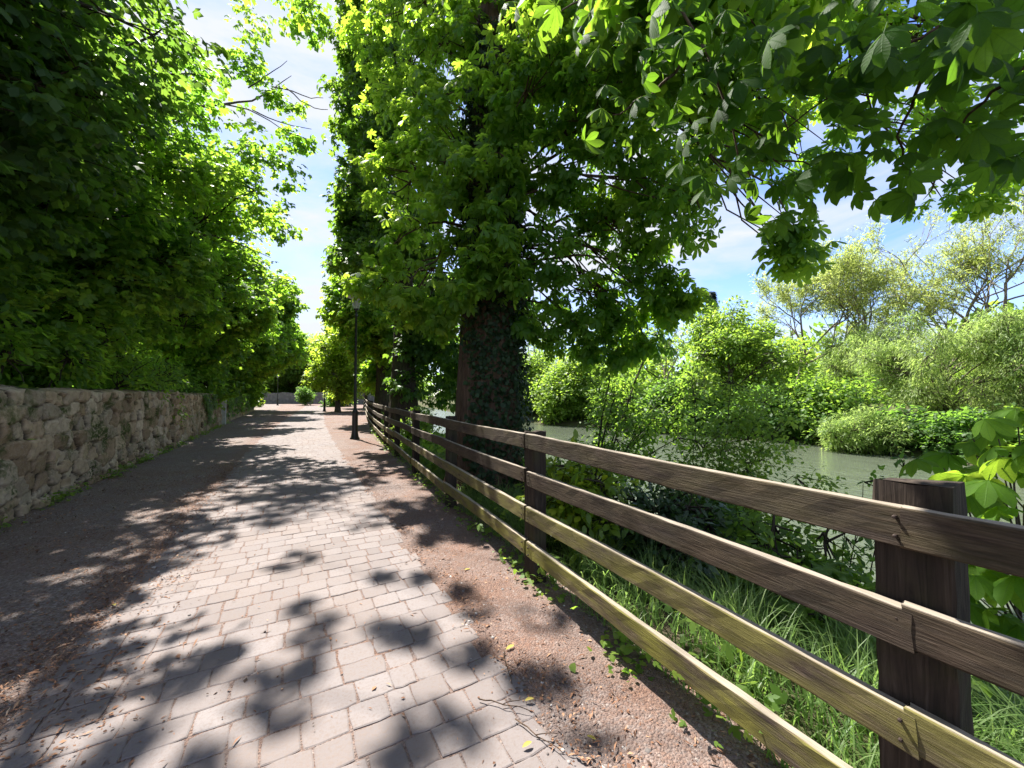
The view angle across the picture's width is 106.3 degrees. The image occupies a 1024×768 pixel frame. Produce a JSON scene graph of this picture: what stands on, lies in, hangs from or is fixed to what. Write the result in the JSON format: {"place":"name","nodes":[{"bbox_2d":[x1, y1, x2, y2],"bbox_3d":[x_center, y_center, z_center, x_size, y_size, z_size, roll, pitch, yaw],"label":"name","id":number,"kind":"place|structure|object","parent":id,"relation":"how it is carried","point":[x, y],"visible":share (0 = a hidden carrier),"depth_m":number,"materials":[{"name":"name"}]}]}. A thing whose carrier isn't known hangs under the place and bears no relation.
{"place":"outdoors","nodes":[
{"label":"outdoors","id":0,"kind":"place"},
{"bbox_2d":[0,406,586,767],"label":"path","id":1,"kind":"structure","parent":0,"point":[159,743],"depth_m":2.31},
{"bbox_2d":[479,698,529,710],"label":"twig","id":2,"kind":"object","parent":1,"relation":"on","point":[505,703],"visible":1,"depth_m":1.95,"materials":[{"name":"brown wood"}]},
{"bbox_2d":[522,741,531,746],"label":"fallen leaf","id":3,"kind":"object","parent":1,"relation":"on","point":[526,743],"visible":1,"depth_m":1.73,"materials":[{"name":"yellow plant"}]},
{"bbox_2d":[515,718,562,752],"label":"twig","id":4,"kind":"object","parent":1,"relation":"on","point":[538,734],"visible":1,"depth_m":1.77,"materials":[{"name":"brown wood"}]},
{"bbox_2d":[0,404,791,767],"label":"gravel verge","id":5,"kind":"structure","parent":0,"point":[650,704],"depth_m":2.96,"materials":[{"name":"gravel"}]},
{"bbox_2d":[322,390,325,411],"bbox_3d":[-17.875,-0.001,36.663,0.640,5.300,0.640,1,-2,-30],"label":"lamp post","id":6,"kind":"object","parent":5,"relation":"on","point":[324,405],"visible":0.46,"depth_m":36.52,"materials":[{"name":"black metal"}]},
{"bbox_2d":[299,317,371,411],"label":"lime tree","id":7,"kind":"object","parent":5,"relation":"on","point":[330,358],"visible":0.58,"depth_m":34.08,"materials":[{"name":"green plant"}]},
{"bbox_2d":[348,295,359,439],"bbox_3d":[-5.645,-0.654,13.859,0.640,5.300,0.640,1,-2,-30],"label":"lamp post","id":8,"kind":"object","parent":5,"relation":"on","point":[354,435],"visible":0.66,"depth_m":13.79,"materials":[{"name":"black metal"}]},
{"bbox_2d":[503,649,514,682],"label":"twig","id":9,"kind":"object","parent":5,"relation":"on","point":[507,664],"visible":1,"depth_m":2.22,"materials":[{"name":"brown wood"}]},
{"bbox_2d":[106,0,1023,393],"label":"sky","id":10,"kind":"structure","parent":0,"point":[725,269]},
{"bbox_2d":[233,396,1023,767],"bbox_3d":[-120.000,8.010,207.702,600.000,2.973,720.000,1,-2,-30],"label":"ground","id":11,"kind":"structure","parent":0,"point":[665,616],"depth_m":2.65,"materials":[{"name":"green plant"}]},
{"bbox_2d":[0,299,127,439],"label":"shrub","id":12,"kind":"object","parent":11,"relation":"on","point":[9,331],"visible":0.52,"depth_m":5.92,"materials":[{"name":"green plant"}]},
{"bbox_2d":[1,320,167,391],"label":"shrub","id":13,"kind":"object","parent":11,"relation":"on","point":[125,375],"visible":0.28,"depth_m":8.60,"materials":[{"name":"green plant"}]},
{"bbox_2d":[0,384,174,525],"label":"stone wall","id":14,"kind":"structure","parent":11,"relation":"on","point":[90,436],"depth_m":6.10,"materials":[{"name":"grey stone"}]},
{"bbox_2d":[0,0,231,318],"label":"sycamore","id":15,"kind":"object","parent":11,"relation":"on","point":[61,49],"visible":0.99,"depth_m":5.43,"materials":[{"name":"green plant"}]},
{"bbox_2d":[0,0,253,387],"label":"sycamore","id":16,"kind":"object","parent":11,"relation":"on","point":[143,258],"visible":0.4,"depth_m":8.59,"materials":[{"name":"green plant"}]},
{"bbox_2d":[75,330,195,425],"bbox_3d":[-10.863,0.294,11.022,2.583,3.396,5.305,1,-2,-30],"label":"shrub","id":17,"kind":"object","parent":11,"relation":"on","point":[163,384],"visible":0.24,"depth_m":10.88,"materials":[{"name":"green plant"}]},
{"bbox_2d":[98,339,189,393],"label":"shrub","id":18,"kind":"object","parent":11,"relation":"on","point":[163,362],"visible":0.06,"depth_m":14.45,"materials":[{"name":"green plant"}]},
{"bbox_2d":[157,389,181,447],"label":"wall pier","id":19,"kind":"structure","parent":11,"relation":"on","point":[175,433],"depth_m":11.58,"materials":[{"name":"stone"}]},
{"bbox_2d":[165,363,204,392],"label":"shrub","id":20,"kind":"object","parent":11,"relation":"on","point":[191,389],"visible":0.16,"depth_m":16.79,"materials":[{"name":"green plant"}]},
{"bbox_2d":[62,0,335,356],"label":"sycamore","id":21,"kind":"object","parent":11,"relation":"on","point":[220,220],"visible":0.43,"depth_m":12.65,"materials":[{"name":"green plant"}]},
{"bbox_2d":[168,362,232,391],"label":"shrub","id":22,"kind":"object","parent":11,"relation":"on","point":[213,384],"visible":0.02,"depth_m":21.38,"materials":[{"name":"green plant"}]},
{"bbox_2d":[179,392,222,441],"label":"stone wall","id":23,"kind":"structure","parent":11,"relation":"on","point":[193,404],"depth_m":14.77,"materials":[{"name":"grey stone"}]},
{"bbox_2d":[203,394,217,426],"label":"ivy","id":24,"kind":"object","parent":23,"relation":"attached to","point":[208,405],"visible":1,"depth_m":17.03,"materials":[{"name":"green plant"}]},
{"bbox_2d":[132,217,303,410],"bbox_3d":[-15.625,-3.216,18.718,8.635,11.366,8.510,0,-2,-9],"label":"sycamore","id":25,"kind":"object","parent":11,"relation":"on","point":[208,356],"visible":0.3,"depth_m":18.74,"materials":[{"name":"green plant"}]},
{"bbox_2d":[221,401,225,424],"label":"gate pillar","id":26,"kind":"structure","parent":11,"relation":"on","point":[223,413],"depth_m":20.70,"materials":[{"name":"white paint"}]},
{"bbox_2d":[139,265,309,391],"bbox_3d":[-20.753,-3.168,28.111,10.606,11.808,10.546,0,-2,1],"label":"sycamore","id":27,"kind":"object","parent":11,"relation":"on","point":[266,354],"visible":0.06,"depth_m":27.82,"materials":[{"name":"green plant"}]},
{"bbox_2d":[210,372,247,397],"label":"shrub","id":28,"kind":"object","parent":11,"relation":"on","point":[231,384],"visible":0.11,"depth_m":27.21,"materials":[{"name":"green plant"}]},
{"bbox_2d":[226,399,253,421],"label":"stone wall","id":29,"kind":"structure","parent":11,"relation":"on","point":[240,414],"depth_m":26.21,"materials":[{"name":"grey stone"}]},
{"bbox_2d":[226,393,254,416],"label":"ivy","id":30,"kind":"object","parent":29,"relation":"attached to","point":[240,399],"visible":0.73,"depth_m":26.64,"materials":[{"name":"green plant"}]},
{"bbox_2d":[233,318,315,407],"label":"sycamore","id":31,"kind":"object","parent":11,"relation":"on","point":[256,381],"visible":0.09,"depth_m":36.32,"materials":[{"name":"green plant"}]},
{"bbox_2d":[262,334,327,392],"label":"broadleaved tree","id":32,"kind":"object","parent":11,"relation":"on","point":[289,381],"visible":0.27,"depth_m":74.58,"materials":[{"name":"green plant"}]},
{"bbox_2d":[294,386,316,405],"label":"clipped bush","id":33,"kind":"object","parent":11,"relation":"on","point":[305,397],"visible":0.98,"depth_m":57.42,"materials":[{"name":"green plant"}]},
{"bbox_2d":[261,392,374,403],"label":"boundary wall","id":34,"kind":"structure","parent":11,"relation":"on","point":[284,398],"depth_m":68.55,"materials":[{"name":"grey stone"}]},
{"bbox_2d":[306,334,329,392],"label":"broadleaved tree","id":35,"kind":"object","parent":11,"relation":"on","point":[313,359],"depth_m":78.23,"materials":[{"name":"green plant"}]},
{"bbox_2d":[318,392,358,406],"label":"round bush","id":36,"kind":"object","parent":11,"relation":"on","point":[329,403],"visible":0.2,"depth_m":51.17,"materials":[{"name":"green plant"}]},
{"bbox_2d":[335,370,374,407],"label":"lime tree","id":37,"kind":"object","parent":11,"relation":"on","point":[366,393],"depth_m":45.77,"materials":[{"name":"green plant"}]},
{"bbox_2d":[315,249,427,424],"bbox_3d":[-7.634,-3.640,22.333,6.709,12.637,7.056,-1,-2,26],"label":"chestnut tree","id":38,"kind":"object","parent":11,"relation":"on","point":[375,335],"visible":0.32,"depth_m":20.79,"materials":[{"name":"green plant"}]},
{"bbox_2d":[316,0,459,443],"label":"chestnut tree","id":39,"kind":"object","parent":11,"relation":"on","point":[413,352],"visible":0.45,"depth_m":12.90,"materials":[{"name":"green plant"}]},
{"bbox_2d":[0,454,791,767],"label":"leaf litter","id":40,"kind":"object","parent":11,"relation":"on","point":[245,680],"visible":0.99,"depth_m":2.54,"materials":[{"name":"brown plant"}]},
{"bbox_2d":[393,405,441,448],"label":"fern bush","id":41,"kind":"object","parent":11,"relation":"on","point":[425,426],"visible":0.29,"depth_m":11.39,"materials":[{"name":"green plant"}]},
{"bbox_2d":[381,412,457,473],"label":"undergrowth","id":42,"kind":"object","parent":11,"relation":"on","point":[431,447],"visible":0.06,"depth_m":9.56,"materials":[{"name":"green plant"}]},
{"bbox_2d":[425,278,539,413],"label":"tree","id":43,"kind":"object","parent":11,"relation":"on","point":[452,398],"visible":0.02,"depth_m":15.43,"materials":[{"name":"green plant"}]},
{"bbox_2d":[0,420,1023,748],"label":"weeds","id":44,"kind":"object","parent":11,"relation":"on","point":[774,700],"visible":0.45,"depth_m":2.36,"materials":[{"name":"green plant"}]},
{"bbox_2d":[518,346,558,415],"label":"bank bush","id":45,"kind":"object","parent":11,"relation":"on","point":[535,362],"visible":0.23,"depth_m":41.33,"materials":[{"name":"green plant"}]},
{"bbox_2d":[512,456,568,503],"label":"elder bush","id":46,"kind":"object","parent":11,"relation":"on","point":[559,462],"visible":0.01,"depth_m":6.19,"materials":[{"name":"green plant"}]},
{"bbox_2d":[520,324,577,364],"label":"poplar tree","id":47,"kind":"object","parent":11,"relation":"on","point":[533,349],"visible":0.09,"depth_m":50.37,"materials":[{"name":"green plant"}]},
{"bbox_2d":[524,348,610,424],"bbox_3d":[5.865,0.841,37.538,9.454,8.677,8.697,1,-2,-30],"label":"bank bush","id":48,"kind":"object","parent":11,"relation":"on","point":[560,395],"visible":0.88,"depth_m":35.45,"materials":[{"name":"green plant"}]},
{"bbox_2d":[515,429,648,571],"bbox_3d":[0.713,1.206,4.077,1.398,1.437,1.455,0,-2,1],"label":"laurel bush","id":49,"kind":"object","parent":11,"relation":"on","point":[582,477],"visible":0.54,"depth_m":3.77,"materials":[{"name":"green plant"}]},
{"bbox_2d":[583,370,650,427],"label":"bank bush","id":50,"kind":"object","parent":11,"relation":"on","point":[618,382],"visible":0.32,"depth_m":31.52,"materials":[{"name":"green plant"}]},
{"bbox_2d":[243,0,1023,498],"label":"chestnut tree","id":51,"kind":"object","parent":11,"relation":"on","point":[633,60],"visible":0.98,"depth_m":5.92,"materials":[{"name":"green plant"}]},
{"bbox_2d":[558,322,731,502],"bbox_3d":[2.463,0.518,7.373,3.011,4.294,2.459,1,-2,-30],"label":"alder sapling","id":52,"kind":"object","parent":11,"relation":"on","point":[636,432],"visible":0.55,"depth_m":7.29,"materials":[{"name":"green plant"}]},
{"bbox_2d":[642,317,699,378],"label":"ash tree","id":53,"kind":"object","parent":11,"relation":"on","point":[670,362],"visible":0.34,"depth_m":41.23,"materials":[{"name":"green plant"}]},
{"bbox_2d":[633,372,709,432],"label":"bank bush","id":54,"kind":"object","parent":11,"relation":"on","point":[654,401],"visible":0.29,"depth_m":28.01,"materials":[{"name":"green plant"}]},
{"bbox_2d":[597,478,750,590],"bbox_3d":[1.653,1.497,3.979,1.536,1.299,1.566,1,-2,-30],"label":"evergreen bush","id":55,"kind":"object","parent":11,"relation":"on","point":[666,507],"visible":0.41,"depth_m":3.80,"materials":[{"name":"green plant"}]},
{"bbox_2d":[363,398,1023,767],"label":"post and rail fence","id":56,"kind":"object","parent":11,"relation":"on","point":[936,649],"visible":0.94,"depth_m":1.36,"materials":[{"name":"brown wood"}]},
{"bbox_2d":[649,488,768,594],"bbox_3d":[2.316,1.802,4.578,1.495,1.265,1.576,-1,-2,31],"label":"bramble bush","id":57,"kind":"object","parent":11,"relation":"on","point":[728,526],"visible":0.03,"depth_m":4.39,"materials":[{"name":"green plant"}]},
{"bbox_2d":[697,291,723,381],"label":"conifer","id":58,"kind":"object","parent":11,"relation":"on","point":[713,295],"visible":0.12,"depth_m":59.97,"materials":[{"name":"green plant"}]},
{"bbox_2d":[677,389,753,436],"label":"bank bush","id":59,"kind":"object","parent":11,"relation":"on","point":[711,412],"visible":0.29,"depth_m":25.91,"materials":[{"name":"green plant"}]},
{"bbox_2d":[418,300,1023,407],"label":"treeline","id":60,"kind":"object","parent":11,"relation":"on","point":[813,368],"visible":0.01,"depth_m":52.02,"materials":[{"name":"green plant"}]},
{"bbox_2d":[663,295,819,432],"bbox_3d":[16.616,-1.047,28.729,10.937,11.169,9.832,1,-2,-30],"label":"field maple","id":61,"kind":"object","parent":11,"relation":"on","point":[744,344],"visible":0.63,"depth_m":27.61,"materials":[{"name":"green plant"}]},
{"bbox_2d":[650,357,847,537],"bbox_3d":[2.981,1.149,5.353,2.290,3.110,1.718,0,-2,12],"label":"willow sapling","id":62,"kind":"object","parent":11,"relation":"on","point":[746,425],"visible":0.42,"depth_m":5.33,"materials":[{"name":"green plant"}]},
{"bbox_2d":[726,377,807,440],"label":"bank bush","id":63,"kind":"object","parent":11,"relation":"on","point":[774,423],"visible":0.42,"depth_m":22.85,"materials":[{"name":"green plant"}]},
{"bbox_2d":[708,507,875,646],"bbox_3d":[2.574,1.633,3.510,1.408,1.423,1.645,-1,-2,23],"label":"bramble bush","id":64,"kind":"object","parent":11,"relation":"on","point":[772,542],"visible":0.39,"depth_m":3.44,"materials":[{"name":"green plant"}]},
{"bbox_2d":[759,551,874,641],"bbox_3d":[2.350,1.721,2.998,1.080,0.696,1.026,1,-2,-30],"label":"bramble bush","id":65,"kind":"object","parent":11,"relation":"on","point":[845,576],"visible":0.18,"depth_m":2.91,"materials":[{"name":"green plant"}]},
{"bbox_2d":[771,370,895,444],"bbox_3d":[18.290,1.771,22.458,6.296,5.170,5.564,1,-2,-30],"label":"bank bush","id":66,"kind":"object","parent":11,"relation":"on","point":[821,396],"visible":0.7,"depth_m":21.48,"materials":[{"name":"green plant"}]},
{"bbox_2d":[748,225,946,386],"bbox_3d":[28.623,-5.263,34.677,12.319,15.759,14.550,-1,-2,34],"label":"willow tree","id":67,"kind":"object","parent":11,"relation":"on","point":[783,298],"visible":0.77,"depth_m":33.16,"materials":[{"name":"green plant"}]},
{"bbox_2d":[809,320,923,411],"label":"willow tree","id":68,"kind":"object","parent":11,"relation":"on","point":[862,335],"visible":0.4,"depth_m":30.57,"materials":[{"name":"green plant"}]},
{"bbox_2d":[760,235,973,393],"bbox_3d":[32.299,-5.346,33.792,16.355,15.879,10.658,0,-2,-10],"label":"willow tree","id":69,"kind":"object","parent":11,"relation":"on","point":[925,309],"visible":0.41,"depth_m":33.33,"materials":[{"name":"green plant"}]},
{"bbox_2d":[815,403,922,454],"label":"bank bush","id":70,"kind":"object","parent":11,"relation":"on","point":[857,432],"visible":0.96,"depth_m":18.01,"materials":[{"name":"green plant"}]},
{"bbox_2d":[821,448,932,591],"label":"hawthorn sapling","id":71,"kind":"object","parent":11,"relation":"on","point":[860,539],"visible":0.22,"depth_m":3.46,"materials":[{"name":"green plant"}]},
{"bbox_2d":[871,403,954,455],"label":"bank bush","id":72,"kind":"object","parent":11,"relation":"on","point":[914,421],"visible":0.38,"depth_m":17.53,"materials":[{"name":"green plant"}]},
{"bbox_2d":[831,186,1023,355],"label":"willow tree","id":73,"kind":"object","parent":11,"relation":"on","point":[967,264],"visible":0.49,"depth_m":32.77,"materials":[{"name":"green plant"}]},
{"bbox_2d":[844,304,1023,420],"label":"willow tree","id":74,"kind":"object","parent":11,"relation":"on","point":[885,360],"visible":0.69,"depth_m":23.64,"materials":[{"name":"green plant"}]},
{"bbox_2d":[846,194,1023,381],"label":"willow tree","id":75,"kind":"object","parent":11,"relation":"on","point":[999,266],"visible":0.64,"depth_m":31.58,"materials":[{"name":"green plant"}]},
{"bbox_2d":[900,403,1023,686],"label":"chestnut sapling","id":76,"kind":"object","parent":11,"relation":"on","point":[989,496],"visible":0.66,"depth_m":2.23,"materials":[{"name":"green plant"}]},
{"bbox_2d":[907,402,1023,463],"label":"bank bush","id":77,"kind":"object","parent":11,"relation":"on","point":[961,426],"visible":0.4,"depth_m":16.12,"materials":[{"name":"green plant"}]},
{"bbox_2d":[922,300,1023,419],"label":"willow tree","id":78,"kind":"object","parent":11,"relation":"on","point":[976,339],"visible":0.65,"depth_m":21.86,"materials":[{"name":"green plant"}]},
{"bbox_2d":[989,404,1023,454],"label":"bank bush","id":79,"kind":"object","parent":11,"relation":"on","point":[1021,432],"visible":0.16,"depth_m":14.53,"materials":[{"name":"green plant"}]},
{"bbox_2d":[421,407,1023,710],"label":"river","id":80,"kind":"structure","parent":0,"point":[855,468],"depth_m":14.77,"materials":[{"name":"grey liquid"}]}
]}

